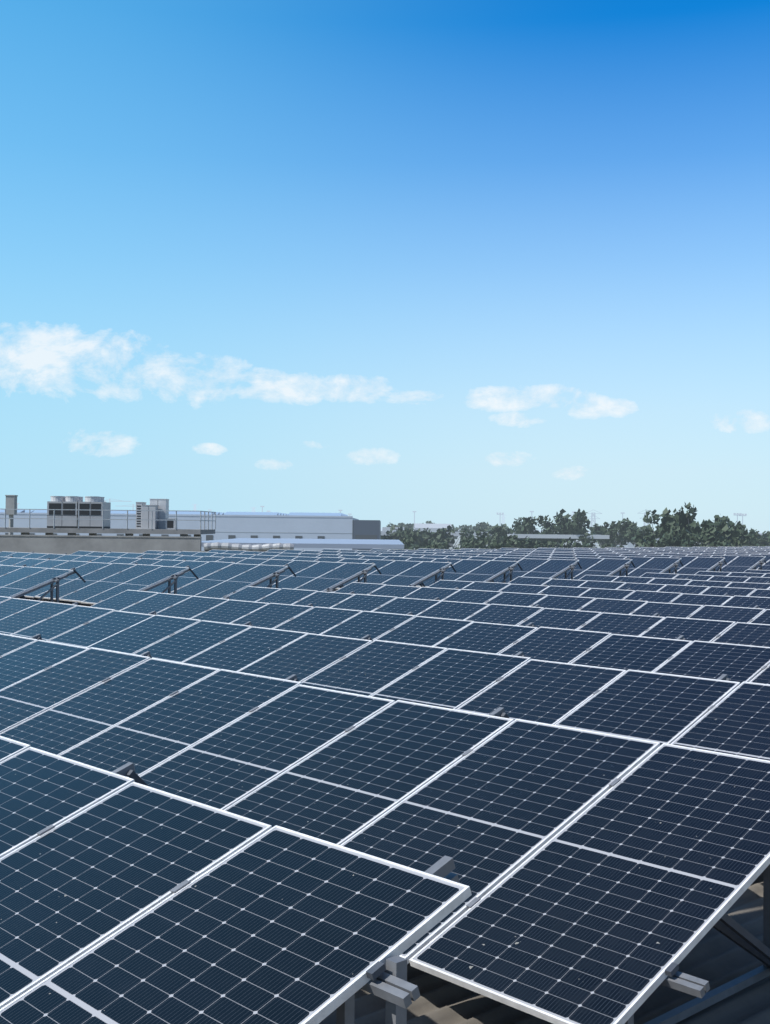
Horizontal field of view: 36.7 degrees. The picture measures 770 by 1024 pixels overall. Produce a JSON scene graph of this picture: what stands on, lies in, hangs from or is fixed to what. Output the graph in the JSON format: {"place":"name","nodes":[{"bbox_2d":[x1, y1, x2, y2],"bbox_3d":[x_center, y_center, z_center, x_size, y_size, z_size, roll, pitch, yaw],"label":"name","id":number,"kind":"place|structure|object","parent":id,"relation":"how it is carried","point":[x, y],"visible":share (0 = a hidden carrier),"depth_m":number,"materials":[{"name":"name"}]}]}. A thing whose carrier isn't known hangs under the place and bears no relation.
{"place":"outdoors","nodes":[
{"label":"outdoors","id":0,"kind":"place"},
{"bbox_2d":[0,509,380,550],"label":"neighbour hall","id":1,"kind":"structure","parent":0,"point":[290,525],"depth_m":249.97,"materials":[{"name":"grey metal"}]},
{"bbox_2d":[0,535,403,554],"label":"upstand wall","id":2,"kind":"structure","parent":0,"point":[59,544],"depth_m":62.98,"materials":[{"name":"concrete"}]},
{"bbox_2d":[0,509,215,536],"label":"railing","id":3,"kind":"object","parent":2,"relation":"on","point":[95,531],"depth_m":68.99,"materials":[{"name":"metal"}]},
{"bbox_2d":[5,495,17,534],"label":"vent stack","id":4,"kind":"object","parent":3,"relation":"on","point":[11,501],"visible":0.78,"depth_m":119.57,"materials":[{"name":"silver metal"}]},
{"bbox_2d":[47,496,82,527],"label":"air conditioning unit","id":5,"kind":"object","parent":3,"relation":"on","point":[65,518],"visible":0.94,"depth_m":70.60,"materials":[{"name":"grey metal"}]},
{"bbox_2d":[78,496,110,528],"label":"air conditioning unit","id":6,"kind":"object","parent":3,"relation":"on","point":[91,506],"visible":0.98,"depth_m":70.60,"materials":[{"name":"grey metal"}]},
{"bbox_2d":[136,499,175,528],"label":"hvac cabinets","id":7,"kind":"object","parent":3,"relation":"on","point":[161,520],"visible":0.93,"depth_m":70.59,"materials":[{"name":"grey metal"}]},
{"bbox_2d":[204,542,293,551],"bbox_3d":[-7.391,1.931,63.140,4.909,0.557,0.531,1,-1,1],"label":"duct","id":8,"kind":"object","parent":2,"relation":"on","point":[245,547],"visible":0.76,"depth_m":62.98,"materials":[{"name":"metal"}]},
{"bbox_2d":[0,0,769,532],"label":"sky","id":9,"kind":"structure","parent":0,"point":[455,262],"materials":[{"name":"blue"}]},
{"bbox_2d":[381,528,764,548],"bbox_3d":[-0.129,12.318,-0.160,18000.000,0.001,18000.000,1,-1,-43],"label":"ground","id":10,"kind":"structure","parent":0,"point":[597,545],"depth_m":1052.73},
{"bbox_2d":[17,503,746,548],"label":"light masts","id":11,"kind":"object","parent":10,"relation":"on","point":[737,514],"visible":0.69,"depth_m":479.93,"materials":[{"name":"silver metal"}]},
{"bbox_2d":[381,535,392,539],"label":"tree","id":12,"kind":"object","parent":10,"relation":"on","point":[389,538],"visible":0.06,"depth_m":269.31,"materials":[{"name":"green plant"}]},
{"bbox_2d":[381,524,399,539],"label":"tree","id":13,"kind":"object","parent":10,"relation":"on","point":[392,528],"visible":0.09,"depth_m":329.15,"materials":[{"name":"green plant"}]},
{"bbox_2d":[392,534,415,549],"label":"tree","id":14,"kind":"object","parent":10,"relation":"on","point":[406,541],"visible":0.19,"depth_m":250.56,"materials":[{"name":"green plant"}]},
{"bbox_2d":[396,522,412,529],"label":"tree","id":15,"kind":"object","parent":10,"relation":"on","point":[407,525],"visible":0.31,"depth_m":638.03,"materials":[{"name":"green plant"}]},
{"bbox_2d":[395,527,426,544],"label":"tree","id":16,"kind":"object","parent":10,"relation":"on","point":[401,533],"visible":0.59,"depth_m":318.53,"materials":[{"name":"green plant"}]},
{"bbox_2d":[407,539,434,549],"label":"tree","id":17,"kind":"object","parent":10,"relation":"on","point":[416,546],"visible":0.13,"depth_m":247.53,"materials":[{"name":"green plant"}]},
{"bbox_2d":[194,504,651,546],"bbox_3d":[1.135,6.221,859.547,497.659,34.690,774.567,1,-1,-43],"label":"power pylons","id":18,"kind":"object","parent":10,"relation":"on","point":[593,513],"visible":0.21,"depth_m":420.15,"materials":[{"name":"silver metal"}]},
{"bbox_2d":[423,541,440,548],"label":"tree","id":19,"kind":"object","parent":10,"relation":"on","point":[433,546],"visible":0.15,"depth_m":179.98,"materials":[{"name":"green plant"}]},
{"bbox_2d":[419,528,449,548],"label":"tree","id":20,"kind":"object","parent":10,"relation":"on","point":[431,535],"visible":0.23,"depth_m":321.98,"materials":[{"name":"green plant"}]},
{"bbox_2d":[434,541,458,549],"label":"tree","id":21,"kind":"object","parent":10,"relation":"on","point":[445,546],"visible":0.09,"depth_m":239.20,"materials":[{"name":"green plant"}]},
{"bbox_2d":[433,525,469,547],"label":"tree","id":22,"kind":"object","parent":10,"relation":"on","point":[443,536],"visible":0.64,"depth_m":318.80,"materials":[{"name":"green plant"}]},
{"bbox_2d":[451,524,457,538],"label":"tree","id":23,"kind":"object","parent":10,"relation":"on","point":[453,527],"visible":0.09,"depth_m":636.05,"materials":[{"name":"green plant"}]},
{"bbox_2d":[460,543,472,548],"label":"tree","id":24,"kind":"object","parent":10,"relation":"on","point":[466,545],"visible":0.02,"depth_m":180.17,"materials":[{"name":"green plant"}]},
{"bbox_2d":[456,525,479,536],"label":"tree","id":25,"kind":"object","parent":10,"relation":"on","point":[465,526],"visible":0.3,"depth_m":616.33,"materials":[{"name":"green plant"}]},
{"bbox_2d":[460,537,479,548],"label":"tree","id":26,"kind":"object","parent":10,"relation":"on","point":[472,541],"visible":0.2,"depth_m":237.86,"materials":[{"name":"green plant"}]},
{"bbox_2d":[459,528,495,545],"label":"tree","id":27,"kind":"object","parent":10,"relation":"on","point":[479,533],"visible":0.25,"depth_m":298.91,"materials":[{"name":"green plant"}]},
{"bbox_2d":[472,522,492,531],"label":"tree","id":28,"kind":"object","parent":10,"relation":"on","point":[483,525],"visible":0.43,"depth_m":585.42,"materials":[{"name":"green plant"}]},
{"bbox_2d":[475,534,497,548],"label":"tree","id":29,"kind":"object","parent":10,"relation":"on","point":[480,543],"visible":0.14,"depth_m":227.64,"materials":[{"name":"green plant"}]},
{"bbox_2d":[484,524,508,537],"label":"tree","id":30,"kind":"object","parent":10,"relation":"on","point":[504,525],"visible":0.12,"depth_m":537.81,"materials":[{"name":"green plant"}]},
{"bbox_2d":[494,542,511,548],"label":"tree","id":31,"kind":"object","parent":10,"relation":"on","point":[498,546],"visible":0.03,"depth_m":187.07,"materials":[{"name":"green plant"}]},
{"bbox_2d":[488,524,518,544],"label":"tree","id":32,"kind":"object","parent":10,"relation":"on","point":[498,532],"visible":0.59,"depth_m":309.18,"materials":[{"name":"green plant"}]},
{"bbox_2d":[490,531,521,548],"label":"tree","id":33,"kind":"object","parent":10,"relation":"on","point":[513,541],"visible":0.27,"depth_m":219.44,"materials":[{"name":"green plant"}]},
{"bbox_2d":[512,517,523,539],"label":"tree","id":34,"kind":"object","parent":10,"relation":"on","point":[518,520],"visible":0.08,"depth_m":343.01,"materials":[{"name":"green plant"}]},
{"bbox_2d":[516,536,534,548],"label":"tree","id":35,"kind":"object","parent":10,"relation":"on","point":[528,543],"visible":0.27,"depth_m":228.89,"materials":[{"name":"green plant"}]},
{"bbox_2d":[514,515,553,543],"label":"tree","id":36,"kind":"object","parent":10,"relation":"on","point":[528,527],"visible":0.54,"depth_m":304.33,"materials":[{"name":"green plant"}]},
{"bbox_2d":[534,540,561,547],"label":"tree","id":37,"kind":"object","parent":10,"relation":"on","point":[549,544],"visible":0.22,"depth_m":226.32,"materials":[{"name":"green plant"}]},
{"bbox_2d":[541,518,571,546],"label":"tree","id":38,"kind":"object","parent":10,"relation":"on","point":[557,530],"visible":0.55,"depth_m":303.59,"materials":[{"name":"green plant"}]},
{"bbox_2d":[559,537,581,547],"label":"tree","id":39,"kind":"object","parent":10,"relation":"on","point":[569,544],"visible":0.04,"depth_m":216.21,"materials":[{"name":"green plant"}]},
{"bbox_2d":[381,523,768,547],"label":"distant sheds","id":40,"kind":"object","parent":10,"relation":"on","point":[432,527],"visible":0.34,"depth_m":329.95,"materials":[{"name":"white metal"}]},
{"bbox_2d":[553,509,596,546],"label":"tree","id":41,"kind":"object","parent":10,"relation":"on","point":[578,522],"visible":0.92,"depth_m":301.57,"materials":[{"name":"green plant"}]},
{"bbox_2d":[578,543,596,547],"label":"tree","id":42,"kind":"object","parent":10,"relation":"on","point":[588,545],"visible":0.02,"depth_m":207.61,"materials":[{"name":"green plant"}]},
{"bbox_2d":[589,523,617,546],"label":"tree","id":43,"kind":"object","parent":10,"relation":"on","point":[597,531],"visible":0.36,"depth_m":345.01,"materials":[{"name":"green plant"}]},
{"bbox_2d":[601,543,623,547],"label":"tree","id":44,"kind":"object","parent":10,"relation":"on","point":[607,545],"visible":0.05,"depth_m":195.42,"materials":[{"name":"green plant"}]},
{"bbox_2d":[600,517,636,545],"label":"tree","id":45,"kind":"object","parent":10,"relation":"on","point":[615,537],"visible":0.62,"depth_m":303.37,"materials":[{"name":"green plant"}]},
{"bbox_2d":[620,524,654,545],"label":"tree","id":46,"kind":"object","parent":10,"relation":"on","point":[628,533],"visible":0.51,"depth_m":291.32,"materials":[{"name":"green plant"}]},
{"bbox_2d":[635,538,659,547],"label":"tree","id":47,"kind":"object","parent":10,"relation":"on","point":[651,542],"visible":0.12,"depth_m":185.68,"materials":[{"name":"green plant"}]},
{"bbox_2d":[631,510,667,545],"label":"tree","id":48,"kind":"object","parent":10,"relation":"on","point":[648,535],"visible":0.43,"depth_m":220.88,"materials":[{"name":"green plant"}]},
{"bbox_2d":[658,522,699,546],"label":"tree","id":49,"kind":"object","parent":10,"relation":"on","point":[665,540],"visible":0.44,"depth_m":201.76,"materials":[{"name":"green plant"}]},
{"bbox_2d":[660,502,713,544],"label":"tree","id":50,"kind":"object","parent":10,"relation":"on","point":[668,520],"visible":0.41,"depth_m":204.75,"materials":[{"name":"green plant"}]},
{"bbox_2d":[679,540,710,546],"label":"tree","id":51,"kind":"object","parent":10,"relation":"on","point":[684,542],"visible":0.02,"depth_m":185.68,"materials":[{"name":"green plant"}]},
{"bbox_2d":[680,522,741,546],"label":"tree","id":52,"kind":"object","parent":10,"relation":"on","point":[710,533],"visible":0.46,"depth_m":195.20,"materials":[{"name":"green plant"}]},
{"bbox_2d":[709,539,731,546],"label":"tree","id":53,"kind":"object","parent":10,"relation":"on","point":[721,543],"visible":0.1,"depth_m":175.77,"materials":[{"name":"green plant"}]},
{"bbox_2d":[713,514,750,546],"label":"tree","id":54,"kind":"object","parent":10,"relation":"on","point":[729,523],"visible":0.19,"depth_m":207.21,"materials":[{"name":"green plant"}]},
{"bbox_2d":[733,521,757,546],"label":"tree","id":55,"kind":"object","parent":10,"relation":"on","point":[753,538],"visible":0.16,"depth_m":231.40,"materials":[{"name":"green plant"}]},
{"bbox_2d":[750,528,769,546],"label":"tree","id":56,"kind":"object","parent":10,"relation":"on","point":[760,540],"visible":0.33,"depth_m":284.42,"materials":[{"name":"green plant"}]},
{"bbox_2d":[759,531,769,545],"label":"tree","id":57,"kind":"object","parent":10,"relation":"on","point":[767,533],"visible":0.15,"depth_m":288.23,"materials":[{"name":"green plant"}]},
{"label":"building body","id":58,"kind":"object","parent":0,"visible":0},
{"bbox_2d":[19,589,769,1023],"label":"roof corrugated","id":59,"kind":"object","parent":58,"relation":"on","point":[715,957],"depth_m":5.81,"materials":[{"name":"black metal"}]},
{"bbox_2d":[0,546,769,1023],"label":"solar array support frames","id":60,"kind":"structure","parent":59,"relation":"on","point":[392,986],"depth_m":5.71,"materials":[{"name":"silver metal"}]},
{"bbox_2d":[0,546,769,1023],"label":"solar panels","id":61,"kind":"object","parent":60,"relation":"on","point":[298,836],"visible":0.96,"depth_m":7.21,"materials":[{"name":"blue glass"}]}
]}

